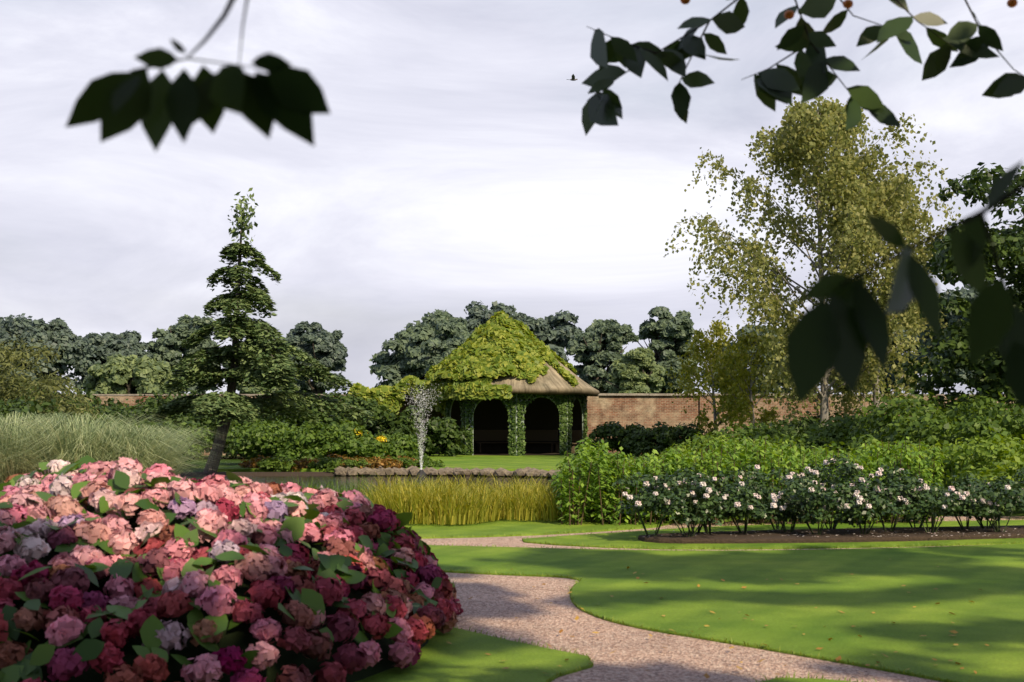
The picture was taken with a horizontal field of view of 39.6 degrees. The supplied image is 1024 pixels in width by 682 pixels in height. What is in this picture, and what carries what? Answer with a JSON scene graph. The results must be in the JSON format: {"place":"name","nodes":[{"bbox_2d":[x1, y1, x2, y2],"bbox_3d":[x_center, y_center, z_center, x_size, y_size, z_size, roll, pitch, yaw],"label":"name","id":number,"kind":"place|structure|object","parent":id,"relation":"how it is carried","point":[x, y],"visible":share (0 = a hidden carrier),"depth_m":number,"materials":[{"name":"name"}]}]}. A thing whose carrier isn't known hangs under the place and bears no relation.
{"place":"outdoors","nodes":[
{"label":"outdoors","id":0,"kind":"place"},
{"bbox_2d":[148,188,375,472],"bbox_3d":[-7.555,-0.291,42.501,6.075,8.673,6.194,2,-4,-36],"label":"cedar tree","id":1,"kind":"object","parent":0,"point":[283,370],"depth_m":41.52,"materials":[{"name":"green plant"}]},
{"bbox_2d":[174,472,547,477],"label":"pond bank earth","id":2,"kind":"structure","parent":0,"point":[268,473],"depth_m":41.44,"materials":[{"name":"soil"}]},
{"bbox_2d":[334,466,559,477],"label":"pond edge rocks","id":3,"kind":"object","parent":2,"relation":"on","point":[411,471],"visible":0.93,"depth_m":41.06,"materials":[{"name":"stone"}]},
{"bbox_2d":[181,476,555,492],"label":"pond water","id":4,"kind":"structure","parent":0,"point":[268,479],"depth_m":38.66,"materials":[{"name":"black liquid"}]},
{"bbox_2d":[416,470,426,476],"bbox_3d":[-2.570,3.760,40.326,0.320,0.220,0.304,0,-3,0],"label":"fountain nozzle","id":5,"kind":"object","parent":4,"relation":"on","point":[421,473],"visible":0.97,"depth_m":40.24,"materials":[{"name":"grey metal"}]},
{"bbox_2d":[217,454,661,471],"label":"lawn","id":6,"kind":"structure","parent":0,"point":[539,462],"depth_m":49.42,"materials":[{"name":"green plant"}]},
{"bbox_2d":[327,430,386,453],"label":"flowers","id":7,"kind":"object","parent":6,"relation":"on","point":[383,438],"visible":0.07,"depth_m":50.23,"materials":[{"name":"yellow plant"}]},
{"bbox_2d":[356,627,592,681],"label":"lawn","id":8,"kind":"structure","parent":0,"point":[463,657],"depth_m":9.30,"materials":[{"name":"green plant"}]},
{"bbox_2d":[0,503,429,681],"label":"hydrangea","id":9,"kind":"object","parent":8,"relation":"on","point":[240,635],"visible":0.14,"depth_m":8.24,"materials":[{"name":"green plant"}]},
{"bbox_2d":[0,455,441,681],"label":"hydrangea leaves","id":10,"kind":"object","parent":8,"relation":"on","point":[27,666],"visible":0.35,"depth_m":8.66,"materials":[{"name":"plant"}]},
{"bbox_2d":[0,457,463,681],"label":"hydrangea flowers","id":11,"kind":"object","parent":10,"relation":"attached to","point":[70,625],"visible":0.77,"depth_m":8.64,"materials":[{"name":"pink plant"}]},
{"bbox_2d":[0,0,1023,393],"label":"sky","id":12,"kind":"structure","parent":0,"point":[453,164],"materials":[{"name":"white"}]},
{"bbox_2d":[449,394,582,455],"bbox_3d":[0.179,3.554,60.696,6.078,2.920,3.087,0,-3,0],"label":"summer house frame","id":13,"kind":"object","parent":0,"point":[516,417],"visible":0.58,"depth_m":59.92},
{"bbox_2d":[444,394,587,455],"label":"climbing ivy","id":14,"kind":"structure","parent":13,"relation":"attached to","point":[520,433],"depth_m":59.88,"materials":[{"name":"green plant"}]},
{"bbox_2d":[491,358,599,395],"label":"pavilion roof","id":15,"kind":"structure","parent":13,"relation":"on","point":[552,382],"depth_m":59.41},
{"bbox_2d":[346,310,578,417],"bbox_3d":[-1.774,1.255,63.758,6.851,5.065,11.901,3,-5,-45],"label":"climbing vine","id":16,"kind":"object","parent":15,"relation":"attached to","point":[483,356],"depth_m":60.77,"materials":[{"name":"green plant"}]},
{"bbox_2d":[449,394,584,454],"bbox_3d":[0.190,3.638,62.194,6.000,2.920,6.000,0,-3,0],"label":"summer house interior","id":17,"kind":"object","parent":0,"point":[542,413],"visible":0.28,"depth_m":64.65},
{"bbox_2d":[474,430,580,452],"bbox_3d":[0.881,4.496,63.816,5.157,1.010,1.783,-1,-3,22],"label":"bench","id":18,"kind":"object","parent":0,"point":[502,435],"visible":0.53,"depth_m":64.41,"materials":[{"name":"brown wood"}]},
{"bbox_2d":[404,511,678,538],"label":"lawn","id":19,"kind":"structure","parent":0,"point":[499,527],"depth_m":21.08,"materials":[{"name":"green plant"}]},
{"bbox_2d":[278,474,395,503],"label":"rushes","id":20,"kind":"object","parent":19,"relation":"on","point":[341,489],"visible":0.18,"depth_m":24.98,"materials":[{"name":"green plant"}]},
{"bbox_2d":[353,472,587,524],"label":"reeds","id":21,"kind":"object","parent":19,"relation":"on","point":[441,504],"visible":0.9,"depth_m":22.25,"materials":[{"name":"plant"}]},
{"bbox_2d":[65,0,1023,407],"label":"branch","id":22,"kind":"object","parent":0,"point":[841,328],"depth_m":2.30,"materials":[{"name":"green plant"}]},
{"bbox_2d":[680,0,1017,18],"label":"crab apples","id":23,"kind":"object","parent":22,"relation":"hanging from","point":[790,14],"visible":0.85,"depth_m":5.62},
{"bbox_2d":[174,456,1023,515],"bbox_3d":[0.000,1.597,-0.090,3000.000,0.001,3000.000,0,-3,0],"label":"ground","id":24,"kind":"structure","parent":0,"point":[228,463],"depth_m":52.38,"materials":[{"name":"brown soil"}]},
{"bbox_2d":[0,393,89,434],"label":"dark shrub","id":25,"kind":"object","parent":24,"relation":"on","point":[17,407],"visible":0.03,"depth_m":26.80,"materials":[{"name":"green plant"}]},
{"bbox_2d":[0,330,109,421],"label":"olive shrub","id":26,"kind":"object","parent":24,"relation":"on","point":[51,385],"visible":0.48,"depth_m":36.35,"materials":[{"name":"green plant"}]},
{"bbox_2d":[0,411,239,483],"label":"ornamental grass","id":27,"kind":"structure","parent":24,"relation":"on","point":[23,449],"depth_m":21.26,"materials":[{"name":"green plant"}]},
{"bbox_2d":[1,373,469,458],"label":"shrubs","id":28,"kind":"object","parent":24,"relation":"on","point":[446,435],"visible":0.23,"depth_m":57.80,"materials":[{"name":"green plant"}]},
{"bbox_2d":[56,407,427,462],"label":"shrubs","id":29,"kind":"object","parent":24,"relation":"on","point":[264,438],"depth_m":49.72,"materials":[{"name":"green plant"}]},
{"bbox_2d":[237,454,421,471],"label":"flower bed plants","id":30,"kind":"object","parent":24,"relation":"on","point":[302,463],"visible":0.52,"depth_m":43.01,"materials":[{"name":"green plant"}]},
{"bbox_2d":[257,454,444,472],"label":"low border plants","id":31,"kind":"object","parent":24,"relation":"on","point":[328,464],"depth_m":42.91,"materials":[{"name":"green plant"}]},
{"bbox_2d":[7,320,907,393],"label":"tree trunks","id":32,"kind":"object","parent":24,"relation":"on","point":[601,389],"visible":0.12,"depth_m":107.62,"materials":[{"name":"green plant"}]},
{"bbox_2d":[81,347,666,393],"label":"background trees","id":33,"kind":"object","parent":32,"relation":"attached to","point":[152,375],"visible":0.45,"depth_m":93.96,"materials":[{"name":"green plant"}]},
{"bbox_2d":[147,306,702,393],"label":"tree foliage","id":34,"kind":"object","parent":32,"relation":"on","point":[435,337],"visible":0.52,"depth_m":107.55,"materials":[{"name":"green plant"}]},
{"bbox_2d":[0,280,1020,393],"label":"background trees","id":35,"kind":"object","parent":32,"relation":"attached to","point":[557,332],"visible":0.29,"depth_m":118.62,"materials":[{"name":"green plant"}]},
{"bbox_2d":[90,396,1013,455],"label":"garden wall","id":36,"kind":"structure","parent":24,"relation":"on","point":[647,411],"depth_m":66.12,"materials":[{"name":"brick"}]},
{"bbox_2d":[65,393,1004,395],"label":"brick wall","id":37,"kind":"structure","parent":36,"relation":"on","point":[624,394],"depth_m":66.13,"materials":[{"name":"brick"}]},
{"bbox_2d":[666,320,759,437],"bbox_3d":[7.970,1.957,56.673,3.822,5.681,3.685,0,-3,0],"label":"willow tree","id":38,"kind":"object","parent":24,"relation":"on","point":[707,344],"depth_m":56.66,"materials":[{"name":"green plant"}]},
{"bbox_2d":[585,409,853,456],"bbox_3d":[6.974,3.557,52.100,8.352,2.111,16.408,2,-4,-37],"label":"dark shrub","id":39,"kind":"object","parent":24,"relation":"on","point":[637,440],"visible":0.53,"depth_m":56.73,"materials":[{"name":"green plant"}]},
{"bbox_2d":[693,329,785,428],"bbox_3d":[9.105,2.082,53.958,4.412,5.112,3.264,0,-3,0],"label":"willow tree","id":40,"kind":"object","parent":24,"relation":"on","point":[742,403],"depth_m":54.01,"materials":[{"name":"green plant"}]},
{"bbox_2d":[548,434,945,525],"bbox_3d":[3.723,2.243,23.428,6.241,1.435,4.040,0,-3,0],"label":"hedge shrub","id":41,"kind":"object","parent":24,"relation":"on","point":[601,462],"depth_m":22.03,"materials":[{"name":"green plant"}]},
{"bbox_2d":[659,424,1023,506],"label":"bright shrub","id":42,"kind":"object","parent":24,"relation":"on","point":[996,455],"visible":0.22,"depth_m":25.64,"materials":[{"name":"green plant"}]},
{"bbox_2d":[683,382,1023,456],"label":"shrub","id":43,"kind":"object","parent":24,"relation":"on","point":[917,422],"visible":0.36,"depth_m":34.58,"materials":[{"name":"green plant"}]},
{"bbox_2d":[790,174,960,416],"bbox_3d":[12.727,-0.777,49.427,5.594,10.314,7.076,0,-3,0],"label":"birch tree","id":44,"kind":"object","parent":24,"relation":"on","point":[913,316],"depth_m":49.42,"materials":[{"name":"green plant"}]},
{"bbox_2d":[893,162,1023,435],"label":"evergreen tree","id":45,"kind":"object","parent":24,"relation":"on","point":[988,372],"visible":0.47,"depth_m":35.69,"materials":[{"name":"green plant"}]},
{"bbox_2d":[932,462,1017,509],"bbox_3d":[8.458,2.626,25.937,1.802,0.870,1.186,0,-3,0],"label":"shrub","id":46,"kind":"object","parent":24,"relation":"on","point":[948,481],"visible":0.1,"depth_m":25.73,"materials":[{"name":"green plant"}]},
{"bbox_2d":[421,516,1023,681],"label":"gravel path","id":47,"kind":"structure","parent":0,"point":[495,605],"depth_m":10.40,"materials":[{"name":"beige gravel"}]},
{"bbox_2d":[421,518,1023,681],"bbox_3d":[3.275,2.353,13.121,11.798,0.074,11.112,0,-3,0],"label":"lawn","id":48,"kind":"structure","parent":0,"point":[789,614],"depth_m":12.79,"materials":[{"name":"green plant"}]},
{"bbox_2d":[447,566,989,677],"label":"fallen leaves","id":49,"kind":"object","parent":48,"relation":"on","point":[706,675],"visible":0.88,"depth_m":10.34,"materials":[{"name":"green plant"}]},
{"bbox_2d":[522,520,1023,549],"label":"lawn","id":50,"kind":"structure","parent":0,"point":[620,539],"depth_m":18.63,"materials":[{"name":"green plant"}]},
{"bbox_2d":[638,525,1023,543],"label":"rose bed soil","id":51,"kind":"structure","parent":50,"relation":"on","point":[851,535],"depth_m":18.86,"materials":[{"name":"brown soil"}]},
{"bbox_2d":[618,465,1015,536],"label":"rose bush canes","id":52,"kind":"object","parent":51,"relation":"on","point":[783,527],"visible":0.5,"depth_m":19.30,"materials":[{"name":"green plant"}]},
{"bbox_2d":[612,453,1023,527],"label":"rose bush","id":53,"kind":"object","parent":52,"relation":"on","point":[1013,495],"depth_m":19.08,"materials":[{"name":"green plant"}]},
{"bbox_2d":[647,529,1018,536],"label":"fallen petals","id":54,"kind":"object","parent":51,"relation":"on","point":[828,536],"visible":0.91,"depth_m":19.11,"materials":[{"name":"white plant"}]},
{"bbox_2d":[761,677,849,681],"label":"lawn","id":55,"kind":"structure","parent":0,"point":[779,679],"depth_m":8.65,"materials":[{"name":"green plant"}]},
{"bbox_2d":[663,96,957,425],"bbox_3d":[10.009,-2.076,47.737,9.430,12.726,9.526,0,-3,0],"label":"birch tree","id":56,"kind":"object","parent":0,"point":[798,139],"depth_m":47.48,"materials":[{"name":"green plant"}]}
]}

